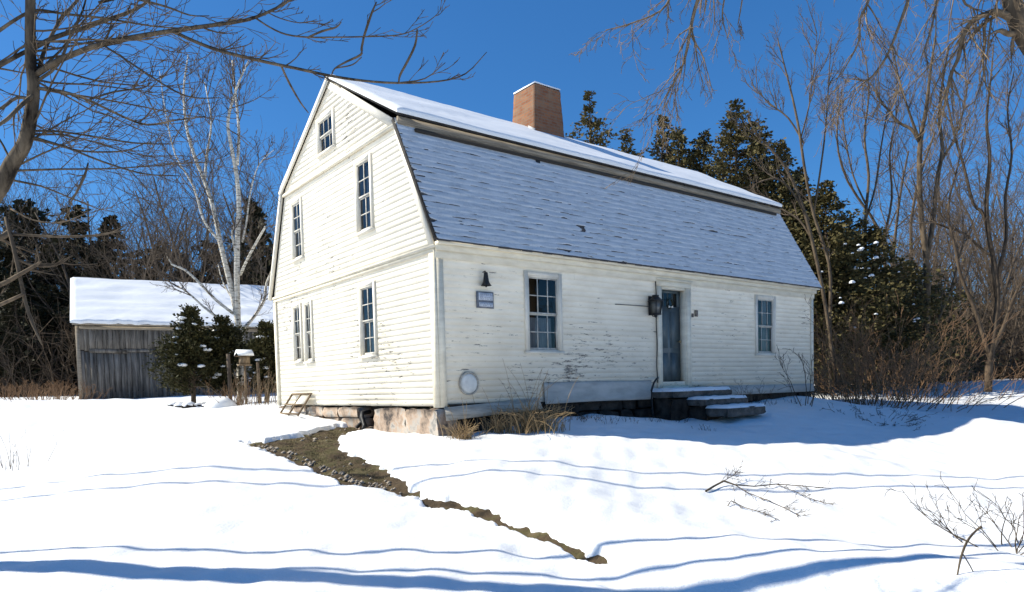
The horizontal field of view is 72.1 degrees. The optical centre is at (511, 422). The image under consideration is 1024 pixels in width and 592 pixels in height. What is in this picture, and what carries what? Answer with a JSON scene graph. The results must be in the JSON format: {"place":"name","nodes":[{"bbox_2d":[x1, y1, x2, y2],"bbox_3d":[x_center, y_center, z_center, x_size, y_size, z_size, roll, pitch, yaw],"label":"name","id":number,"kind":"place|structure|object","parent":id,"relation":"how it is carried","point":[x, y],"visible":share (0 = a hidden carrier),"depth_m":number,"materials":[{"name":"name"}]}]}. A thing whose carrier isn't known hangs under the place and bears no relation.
{"place":"outdoors","nodes":[
{"label":"outdoors","id":0,"kind":"place"},
{"bbox_2d":[253,429,401,493],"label":"gravel","id":1,"kind":"structure","parent":0,"point":[348,478],"depth_m":9.70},
{"bbox_2d":[249,427,607,563],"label":"bare lawn","id":2,"kind":"structure","parent":0,"point":[399,485],"depth_m":9.66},
{"bbox_2d":[263,427,383,483],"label":"turf","id":3,"kind":"structure","parent":2,"relation":"on","point":[317,441],"depth_m":11.04,"materials":[{"name":"plant"}]},
{"bbox_2d":[430,397,483,440],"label":"dry grass","id":4,"kind":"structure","parent":0,"point":[460,433],"depth_m":11.35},
{"bbox_2d":[0,378,1023,591],"bbox_3d":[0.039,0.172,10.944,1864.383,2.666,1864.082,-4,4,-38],"label":"snow ground","id":5,"kind":"structure","parent":0,"point":[150,494],"depth_m":8.07,"materials":[{"name":"snow"}]},
{"bbox_2d":[0,237,48,396],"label":"pine tree","id":6,"kind":"object","parent":5,"relation":"on","point":[6,256],"visible":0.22,"depth_m":39.66,"materials":[{"name":"green plant"}]},
{"bbox_2d":[0,241,52,372],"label":"pine tree","id":7,"kind":"object","parent":5,"relation":"on","point":[2,275],"visible":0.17,"depth_m":38.60,"materials":[{"name":"green plant"}]},
{"bbox_2d":[0,273,69,396],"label":"pine tree","id":8,"kind":"object","parent":5,"relation":"on","point":[11,292],"visible":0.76,"depth_m":35.61,"materials":[{"name":"green plant"}]},
{"bbox_2d":[0,198,79,357],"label":"pine tree","id":9,"kind":"object","parent":5,"relation":"on","point":[27,207],"visible":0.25,"depth_m":43.08,"materials":[{"name":"green plant"}]},
{"bbox_2d":[0,143,86,328],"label":"woodland tree","id":10,"kind":"object","parent":5,"relation":"on","point":[65,272],"visible":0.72,"depth_m":38.65,"materials":[{"name":"plant"}]},
{"bbox_2d":[0,165,92,291],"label":"woodland tree","id":11,"kind":"object","parent":5,"relation":"on","point":[59,286],"visible":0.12,"depth_m":47.82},
{"bbox_2d":[3,129,93,267],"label":"woodland tree","id":12,"kind":"object","parent":5,"relation":"on","point":[39,195],"visible":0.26,"depth_m":57.23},
{"bbox_2d":[22,284,75,387],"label":"pine tree","id":13,"kind":"object","parent":5,"relation":"on","point":[45,313],"visible":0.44,"depth_m":38.45,"materials":[{"name":"green plant"}]},
{"bbox_2d":[0,377,115,399],"bbox_3d":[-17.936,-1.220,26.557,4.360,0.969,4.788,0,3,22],"label":"brown brush","id":14,"kind":"object","parent":5,"relation":"on","point":[55,396],"visible":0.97,"depth_m":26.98,"materials":[{"name":"plant"}]},
{"bbox_2d":[0,132,119,283],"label":"woodland tree","id":15,"kind":"object","parent":5,"relation":"on","point":[31,206],"visible":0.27,"depth_m":42.30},
{"bbox_2d":[34,272,91,375],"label":"pine tree","id":16,"kind":"object","parent":5,"relation":"on","point":[63,310],"visible":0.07,"depth_m":37.04,"materials":[{"name":"green plant"}]},
{"bbox_2d":[17,204,131,367],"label":"pine tree","id":17,"kind":"object","parent":5,"relation":"on","point":[69,250],"visible":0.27,"depth_m":41.02,"materials":[{"name":"green plant"}]},
{"bbox_2d":[8,200,163,329],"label":"woodland tree","id":18,"kind":"object","parent":5,"relation":"on","point":[85,268],"visible":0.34,"depth_m":41.00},
{"bbox_2d":[57,215,141,292],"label":"pine tree","id":19,"kind":"object","parent":5,"relation":"on","point":[107,224],"visible":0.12,"depth_m":44.16,"materials":[{"name":"green plant"}]},
{"bbox_2d":[20,119,182,289],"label":"woodland tree","id":20,"kind":"object","parent":5,"relation":"on","point":[89,231],"visible":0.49,"depth_m":40.84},
{"bbox_2d":[39,164,183,278],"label":"woodland tree","id":21,"kind":"object","parent":5,"relation":"on","point":[123,212],"visible":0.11,"depth_m":49.97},
{"bbox_2d":[0,267,260,395],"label":"undergrowth","id":22,"kind":"object","parent":5,"relation":"on","point":[56,303],"depth_m":40.31,"materials":[{"name":"plant"}]},
{"bbox_2d":[0,273,263,397],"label":"undergrowth","id":23,"kind":"object","parent":5,"relation":"on","point":[52,376],"visible":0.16,"depth_m":34.83,"materials":[{"name":"plant"}]},
{"bbox_2d":[49,110,232,280],"bbox_3d":[-19.477,-8.535,37.504,8.433,14.340,11.514,-3,3,-31],"label":"woodland tree","id":24,"kind":"object","parent":5,"relation":"on","point":[150,238],"visible":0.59,"depth_m":37.32,"materials":[{"name":"plant"}]},
{"bbox_2d":[41,91,243,282],"bbox_3d":[-17.041,-8.840,34.964,7.361,15.130,9.812,1,4,44],"label":"woodland tree","id":25,"kind":"object","parent":5,"relation":"on","point":[175,253],"visible":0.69,"depth_m":35.10,"materials":[{"name":"plant"}]},
{"bbox_2d":[54,192,232,336],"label":"woodland tree","id":26,"kind":"object","parent":5,"relation":"on","point":[120,257],"visible":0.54,"depth_m":36.89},
{"bbox_2d":[119,243,184,281],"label":"pine tree","id":27,"kind":"object","parent":5,"relation":"on","point":[159,260],"visible":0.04,"depth_m":45.28,"materials":[{"name":"green plant"}]},
{"bbox_2d":[70,277,276,398],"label":"barn","id":28,"kind":"structure","parent":5,"relation":"on","point":[122,309],"depth_m":29.69,"materials":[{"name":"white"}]},
{"bbox_2d":[107,160,245,271],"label":"woodland tree","id":29,"kind":"object","parent":5,"relation":"on","point":[184,222],"visible":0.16,"depth_m":53.20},
{"bbox_2d":[142,303,226,402],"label":"arborvitae","id":30,"kind":"object","parent":5,"relation":"on","point":[186,346],"visible":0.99,"depth_m":20.12,"materials":[{"name":"green plant"}]},
{"bbox_2d":[104,144,270,283],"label":"woodland tree","id":31,"kind":"object","parent":5,"relation":"on","point":[189,268],"visible":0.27,"depth_m":43.36,"materials":[{"name":"plant"}]},
{"bbox_2d":[128,100,250,284],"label":"woodland tree","id":32,"kind":"object","parent":5,"relation":"on","point":[172,258],"visible":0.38,"depth_m":41.65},
{"bbox_2d":[122,106,273,269],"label":"woodland tree","id":33,"kind":"object","parent":5,"relation":"on","point":[219,181],"visible":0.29,"depth_m":52.58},
{"bbox_2d":[113,25,292,402],"bbox_3d":[-9.245,-6.670,22.213,5.358,12.183,3.346,-2,3,-8],"label":"birch tree","id":34,"kind":"object","parent":5,"relation":"on","point":[233,292],"visible":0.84,"depth_m":21.95,"materials":[{"name":"white plant"}]},
{"bbox_2d":[126,115,281,273],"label":"woodland tree","id":35,"kind":"object","parent":5,"relation":"on","point":[245,164],"visible":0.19,"depth_m":55.18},
{"bbox_2d":[149,190,273,284],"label":"woodland tree","id":36,"kind":"object","parent":5,"relation":"on","point":[207,264],"visible":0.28,"depth_m":41.44,"materials":[{"name":"plant"}]},
{"bbox_2d":[178,240,248,283],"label":"pine tree","id":37,"kind":"object","parent":5,"relation":"on","point":[210,276],"visible":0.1,"depth_m":47.46,"materials":[{"name":"green plant"}]},
{"bbox_2d":[204,396,236,408],"bbox_3d":[-7.686,-0.487,18.515,0.810,0.434,0.717,-4,4,-38],"label":"snow mound","id":38,"kind":"object","parent":5,"relation":"on","point":[223,401],"visible":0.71,"depth_m":18.28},
{"bbox_2d":[162,99,283,269],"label":"woodland tree","id":39,"kind":"object","parent":5,"relation":"on","point":[240,188],"visible":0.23,"depth_m":54.85,"materials":[{"name":"plant"}]},
{"bbox_2d":[200,314,253,395],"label":"arborvitae","id":40,"kind":"object","parent":5,"relation":"on","point":[223,332],"visible":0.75,"depth_m":21.00,"materials":[{"name":"green plant"}]},
{"bbox_2d":[193,367,276,405],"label":"dead stalks","id":41,"kind":"object","parent":5,"relation":"on","point":[266,391],"visible":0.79,"depth_m":18.65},
{"bbox_2d":[200,375,276,404],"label":"dead stalks","id":42,"kind":"object","parent":5,"relation":"on","point":[237,398],"visible":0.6,"depth_m":19.24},
{"bbox_2d":[209,198,272,285],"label":"pine tree","id":43,"kind":"object","parent":5,"relation":"on","point":[258,210],"visible":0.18,"depth_m":42.39,"materials":[{"name":"green plant"}]},
{"bbox_2d":[0,0,486,344],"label":"maple tree","id":44,"kind":"object","parent":5,"relation":"on","point":[16,156],"visible":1,"depth_m":4.50,"materials":[{"name":"brown plant"}]},
{"bbox_2d":[234,350,253,403],"bbox_3d":[-7.281,-1.128,19.195,0.420,1.746,0.380,-4,4,-38],"label":"bird feeder","id":45,"kind":"object","parent":5,"relation":"on","point":[244,356],"visible":0.87,"depth_m":19.11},
{"bbox_2d":[188,125,300,285],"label":"woodland tree","id":46,"kind":"object","parent":5,"relation":"on","point":[258,261],"visible":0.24,"depth_m":36.71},
{"bbox_2d":[234,319,276,401],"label":"arborvitae","id":47,"kind":"object","parent":5,"relation":"on","point":[262,347],"visible":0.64,"depth_m":20.65,"materials":[{"name":"green plant"}]},
{"bbox_2d":[280,393,311,415],"bbox_3d":[-4.977,-0.426,16.114,0.393,0.518,1.250,-4,4,-38],"label":"cold frame","id":48,"kind":"object","parent":5,"relation":"on","point":[301,400],"visible":0.94,"depth_m":16.01,"materials":[{"name":"wood"}]},
{"bbox_2d":[473,393,519,434],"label":"dry grass","id":49,"kind":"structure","parent":5,"relation":"on","point":[499,429],"depth_m":11.80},
{"bbox_2d":[268,77,822,435],"bbox_3d":[1.080,-4.159,18.042,12.070,8.387,7.886,-4,4,-38],"label":"farmhouse","id":50,"kind":"object","parent":5,"relation":"on","point":[404,221],"visible":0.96,"depth_m":14.07,"materials":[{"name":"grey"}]},
{"bbox_2d":[290,196,304,262],"bbox_3d":[-4.855,-4.389,16.026,0.190,1.375,0.670,-4,4,-38],"label":"window","id":51,"kind":"structure","parent":50,"relation":"in","point":[294,217],"depth_m":16.15,"materials":[{"name":"paint"}]},
{"bbox_2d":[291,303,303,363],"bbox_3d":[-4.966,-2.080,16.384,0.165,1.375,0.580,-4,4,-38],"label":"window","id":52,"kind":"structure","parent":50,"relation":"in","point":[297,337],"depth_m":16.48,"materials":[{"name":"paint"}]},
{"bbox_2d":[302,300,314,363],"bbox_3d":[-4.559,-2.049,15.865,0.165,1.405,0.520,-4,4,-38],"label":"window","id":53,"kind":"structure","parent":50,"relation":"in","point":[307,305],"depth_m":15.94,"materials":[{"name":"paint"}]},
{"bbox_2d":[315,107,335,158],"bbox_3d":[-3.798,-5.968,14.520,0.210,0.785,0.890,-4,4,-38],"label":"window","id":54,"kind":"structure","parent":50,"relation":"in","point":[321,134],"depth_m":14.58,"materials":[{"name":"paint"}]},
{"bbox_2d":[353,152,374,236],"bbox_3d":[-2.743,-4.320,13.388,0.270,1.415,0.730,-4,4,-38],"label":"window","id":55,"kind":"structure","parent":50,"relation":"in","point":[359,165],"depth_m":13.52,"materials":[{"name":"paint"}]},
{"bbox_2d":[357,281,378,358],"bbox_3d":[-2.720,-1.977,13.578,0.245,1.435,0.730,-4,4,-38],"label":"window","id":56,"kind":"structure","parent":50,"relation":"in","point":[362,309],"depth_m":13.71,"materials":[{"name":"paint"}]},
{"bbox_2d":[459,372,478,394],"bbox_3d":[-0.730,-0.674,11.980,0.400,0.400,0.050,-4,4,-38],"label":"round vent","id":57,"kind":"object","parent":50,"relation":"attached to","point":[468,383],"visible":1,"depth_m":11.96,"materials":[{"name":"paint"}]},
{"bbox_2d":[476,291,493,308],"bbox_3d":[-0.464,-2.127,12.147,0.355,0.280,0.036,-4,4,-38],"label":"wall plaque","id":58,"kind":"object","parent":50,"relation":"attached to","point":[484,299],"depth_m":12.13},
{"bbox_2d":[444,398,541,420],"bbox_3d":[-0.287,-0.249,12.263,2.050,0.320,0.120,-4,4,-38],"label":"loose board","id":59,"kind":"object","parent":50,"relation":"attached to","point":[474,410],"visible":0.79,"depth_m":12.11,"materials":[{"name":"wood"}]},
{"bbox_2d":[523,270,564,353],"bbox_3d":[0.539,-2.034,13.055,0.940,1.490,0.245,-4,4,-38],"label":"window","id":60,"kind":"structure","parent":50,"relation":"in","point":[538,340],"depth_m":13.11,"materials":[{"name":"paint"}]},
{"bbox_2d":[544,380,652,403],"bbox_3d":[1.781,-0.632,13.926,2.990,0.409,0.042,-4,4,-38],"label":"skirt sheeting","id":61,"kind":"object","parent":50,"relation":"attached to","point":[584,391],"visible":0.98,"depth_m":13.83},
{"bbox_2d":[647,295,662,317],"bbox_3d":[2.990,-2.435,14.689,0.240,0.476,0.268,-4,4,-38],"label":"wall lantern","id":62,"kind":"object","parent":50,"relation":"attached to","point":[655,302],"depth_m":14.64,"materials":[{"name":"black metal"}]},
{"bbox_2d":[662,290,680,381],"bbox_3d":[3.447,-1.853,15.391,0.776,2.088,0.127,-4,4,-38],"label":"door","id":63,"kind":"structure","parent":50,"relation":"in","point":[671,340],"depth_m":15.45,"materials":[{"name":"paint"}]},
{"bbox_2d":[695,384,813,394],"bbox_3d":[6.098,-0.840,17.297,5.050,0.230,0.042,-4,4,-38],"label":"water table board","id":64,"kind":"object","parent":50,"relation":"attached to","point":[796,387],"visible":0.64,"depth_m":17.50,"materials":[{"name":"wood"}]},
{"bbox_2d":[755,295,777,355],"bbox_3d":[6.244,-2.417,17.505,0.910,1.480,0.245,-4,4,-38],"label":"window","id":65,"kind":"structure","parent":50,"relation":"in","point":[764,299],"depth_m":17.63,"materials":[{"name":"paint"}]},
{"bbox_2d":[565,90,620,150],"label":"cedar tree","id":66,"kind":"object","parent":5,"relation":"on","point":[596,124],"visible":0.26,"depth_m":32.32,"materials":[{"name":"green plant"}]},
{"bbox_2d":[617,128,635,154],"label":"cedar tree","id":67,"kind":"object","parent":5,"relation":"on","point":[624,140],"visible":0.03,"depth_m":30.34,"materials":[{"name":"green plant"}]},
{"bbox_2d":[645,114,676,163],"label":"cedar tree","id":68,"kind":"object","parent":5,"relation":"on","point":[658,144],"visible":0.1,"depth_m":30.29,"materials":[{"name":"green plant"}]},
{"bbox_2d":[664,126,695,169],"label":"cedar tree","id":69,"kind":"object","parent":5,"relation":"on","point":[679,138],"visible":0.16,"depth_m":29.35,"materials":[{"name":"green plant"}]},
{"bbox_2d":[689,128,721,176],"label":"cedar tree","id":70,"kind":"object","parent":5,"relation":"on","point":[704,144],"visible":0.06,"depth_m":29.62,"materials":[{"name":"green plant"}]},
{"bbox_2d":[652,386,765,420],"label":"front steps","id":71,"kind":"structure","parent":5,"relation":"on","point":[706,403],"depth_m":14.64,"materials":[{"name":"stone"}]},
{"bbox_2d":[705,463,837,521],"bbox_3d":[3.069,0.803,8.467,1.857,0.569,1.609,-4,4,-38],"label":"dead branch","id":72,"kind":"object","parent":5,"relation":"on","point":[764,512],"visible":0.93,"depth_m":8.71,"materials":[{"name":"wood"}]},
{"bbox_2d":[725,106,837,384],"bbox_3d":[8.722,-5.934,23.486,3.020,9.450,2.950,-4,4,-38],"label":"bare tree","id":73,"kind":"object","parent":5,"relation":"on","point":[805,214],"visible":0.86,"depth_m":23.47,"materials":[{"name":"brown plant"}]},
{"bbox_2d":[700,98,865,360],"bbox_3d":[8.899,-7.018,28.301,10.905,11.903,8.412,-1,3,2],"label":"cedar tree","id":74,"kind":"object","parent":5,"relation":"on","point":[730,151],"visible":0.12,"depth_m":27.76,"materials":[{"name":"green plant"}]},
{"bbox_2d":[728,120,841,333],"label":"cedar tree","id":75,"kind":"object","parent":5,"relation":"on","point":[764,139],"visible":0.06,"depth_m":28.50,"materials":[{"name":"green plant"}]},
{"bbox_2d":[741,0,855,392],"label":"bare tree","id":76,"kind":"object","parent":5,"relation":"on","point":[801,141],"visible":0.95,"depth_m":24.47,"materials":[{"name":"brown plant"}]},
{"bbox_2d":[773,347,850,406],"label":"twiggy sapling","id":77,"kind":"object","parent":5,"relation":"on","point":[812,374],"visible":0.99,"depth_m":16.86,"materials":[{"name":"brown plant"}]},
{"bbox_2d":[782,166,850,342],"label":"cedar tree","id":78,"kind":"object","parent":5,"relation":"on","point":[801,169],"visible":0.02,"depth_m":27.34,"materials":[{"name":"green plant"}]},
{"bbox_2d":[744,138,897,384],"bbox_3d":[11.070,-6.096,28.301,7.671,10.157,7.946,1,4,41],"label":"cedar tree","id":79,"kind":"object","parent":5,"relation":"on","point":[778,150],"visible":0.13,"depth_m":27.19,"materials":[{"name":"green plant"}]},
{"bbox_2d":[790,180,931,393],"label":"cedar tree","id":80,"kind":"object","parent":5,"relation":"on","point":[840,236],"visible":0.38,"depth_m":25.46,"materials":[{"name":"green plant"}]},
{"bbox_2d":[824,41,910,382],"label":"bare tree","id":81,"kind":"object","parent":5,"relation":"on","point":[867,209],"visible":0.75,"depth_m":27.98,"materials":[{"name":"brown plant"}]},
{"bbox_2d":[810,29,927,383],"bbox_3d":[15.207,-9.355,30.364,4.682,15.477,2.517,-1,3,9],"label":"bare tree","id":82,"kind":"object","parent":5,"relation":"on","point":[855,193],"visible":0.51,"depth_m":29.96,"materials":[{"name":"brown plant"}]},
{"bbox_2d":[821,213,925,385],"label":"cedar tree","id":83,"kind":"object","parent":5,"relation":"on","point":[867,258],"visible":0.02,"depth_m":26.55,"materials":[{"name":"green plant"}]},
{"bbox_2d":[821,399,944,430],"bbox_3d":[8.594,-0.194,16.202,2.831,0.714,2.532,-4,4,-38],"label":"fallen brush","id":84,"kind":"object","parent":5,"relation":"on","point":[883,424],"visible":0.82,"depth_m":15.71,"materials":[{"name":"brown plant"}]},
{"bbox_2d":[814,216,1004,388],"bbox_3d":[13.608,-4.582,28.007,7.869,6.858,9.532,-4,4,-38],"label":"cedar tree","id":85,"kind":"object","parent":5,"relation":"on","point":[874,235],"visible":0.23,"depth_m":26.16,"materials":[{"name":"green plant"}]},
{"bbox_2d":[801,292,1019,411],"bbox_3d":[9.610,-2.061,20.469,7.389,3.647,7.937,-4,4,-38],"label":"brush thicket","id":86,"kind":"object","parent":5,"relation":"on","point":[867,348],"visible":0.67,"depth_m":19.83,"materials":[{"name":"plant"}]},
{"bbox_2d":[857,111,978,268],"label":"woodland tree","id":87,"kind":"object","parent":5,"relation":"on","point":[898,193],"visible":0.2,"depth_m":53.58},
{"bbox_2d":[814,336,1023,412],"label":"brush thicket","id":88,"kind":"object","parent":5,"relation":"on","point":[948,385],"visible":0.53,"depth_m":22.17,"materials":[{"name":"plant"}]},
{"bbox_2d":[815,242,1023,384],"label":"undergrowth","id":89,"kind":"object","parent":5,"relation":"on","point":[1013,344],"visible":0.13,"depth_m":31.95,"materials":[{"name":"plant"}]},
{"bbox_2d":[845,1,997,388],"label":"bare tree","id":90,"kind":"object","parent":5,"relation":"on","point":[926,245],"visible":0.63,"depth_m":26.94,"materials":[{"name":"brown plant"}]},
{"bbox_2d":[834,64,1011,268],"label":"woodland tree","id":91,"kind":"object","parent":5,"relation":"on","point":[899,201],"visible":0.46,"depth_m":41.41,"materials":[{"name":"plant"}]},
{"bbox_2d":[851,145,999,309],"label":"woodland tree","id":92,"kind":"object","parent":5,"relation":"on","point":[926,215],"visible":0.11,"depth_m":45.18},
{"bbox_2d":[840,257,1017,384],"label":"cedar tree","id":93,"kind":"object","parent":5,"relation":"on","point":[913,278],"visible":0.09,"depth_m":28.72,"materials":[{"name":"green plant"}]},
{"bbox_2d":[858,179,1012,377],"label":"woodland tree","id":94,"kind":"object","parent":5,"relation":"on","point":[935,260],"visible":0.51,"depth_m":32.25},
{"bbox_2d":[857,1,1023,272],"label":"woodland tree","id":95,"kind":"object","parent":5,"relation":"on","point":[914,199],"visible":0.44,"depth_m":38.19,"materials":[{"name":"plant"}]},
{"bbox_2d":[870,116,1023,289],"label":"woodland tree","id":96,"kind":"object","parent":5,"relation":"on","point":[959,188],"visible":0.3,"depth_m":57.47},
{"bbox_2d":[877,209,1017,377],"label":"woodland tree","id":97,"kind":"object","parent":5,"relation":"on","point":[954,263],"visible":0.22,"depth_m":33.10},
{"bbox_2d":[873,90,1023,304],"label":"woodland tree","id":98,"kind":"object","parent":5,"relation":"on","point":[996,189],"visible":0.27,"depth_m":49.92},
{"bbox_2d":[875,39,1023,391],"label":"bare tree","id":99,"kind":"object","parent":5,"relation":"on","point":[990,348],"visible":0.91,"depth_m":23.96,"materials":[{"name":"brown plant"}]},
{"bbox_2d":[884,472,1023,554],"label":"thorny shrub","id":100,"kind":"object","parent":5,"relation":"on","point":[980,517],"visible":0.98,"depth_m":6.53,"materials":[{"name":"brown plant"}]},
{"bbox_2d":[891,168,1019,377],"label":"woodland tree","id":101,"kind":"object","parent":5,"relation":"on","point":[947,237],"visible":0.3,"depth_m":34.24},
{"bbox_2d":[888,171,1023,326],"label":"woodland tree","id":102,"kind":"object","parent":5,"relation":"on","point":[984,237],"visible":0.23,"depth_m":39.28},
{"bbox_2d":[894,167,1023,380],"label":"woodland tree","id":103,"kind":"object","parent":5,"relation":"on","point":[964,269],"visible":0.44,"depth_m":33.58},
{"bbox_2d":[957,526,982,574],"bbox_3d":[3.239,0.918,4.978,0.196,0.378,0.028,-2,3,-4],"label":"broken stick","id":104,"kind":"object","parent":5,"relation":"on","point":[966,543],"visible":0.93,"depth_m":4.97,"materials":[{"name":"wood"}]},
{"bbox_2d":[926,154,1023,330],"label":"woodland tree","id":105,"kind":"object","parent":5,"relation":"on","point":[995,235],"visible":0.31,"depth_m":39.29,"materials":[{"name":"plant"}]},
{"bbox_2d":[940,111,1023,295],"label":"woodland tree","id":106,"kind":"object","parent":5,"relation":"on","point":[994,195],"visible":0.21,"depth_m":53.00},
{"bbox_2d":[958,234,1023,369],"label":"woodland tree","id":107,"kind":"object","parent":5,"relation":"on","point":[1000,286],"visible":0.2,"depth_m":37.35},
{"bbox_2d":[993,156,1023,379],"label":"woodland tree","id":108,"kind":"object","parent":5,"relation":"on","point":[1010,276],"visible":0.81,"depth_m":31.48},
{"bbox_2d":[0,0,1023,319],"label":"sky","id":109,"kind":"structure","parent":0,"point":[525,42],"materials":[{"name":"blue"}]},
{"bbox_2d":[489,361,578,433],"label":"dry grass","id":110,"kind":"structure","parent":0,"point":[526,422],"depth_m":11.81,"materials":[{"name":"plant"}]},
{"bbox_2d":[568,0,1023,187],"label":"overhanging tree","id":111,"kind":"object","parent":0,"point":[1011,13],"visible":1,"depth_m":8.99,"materials":[{"name":"brown plant"}]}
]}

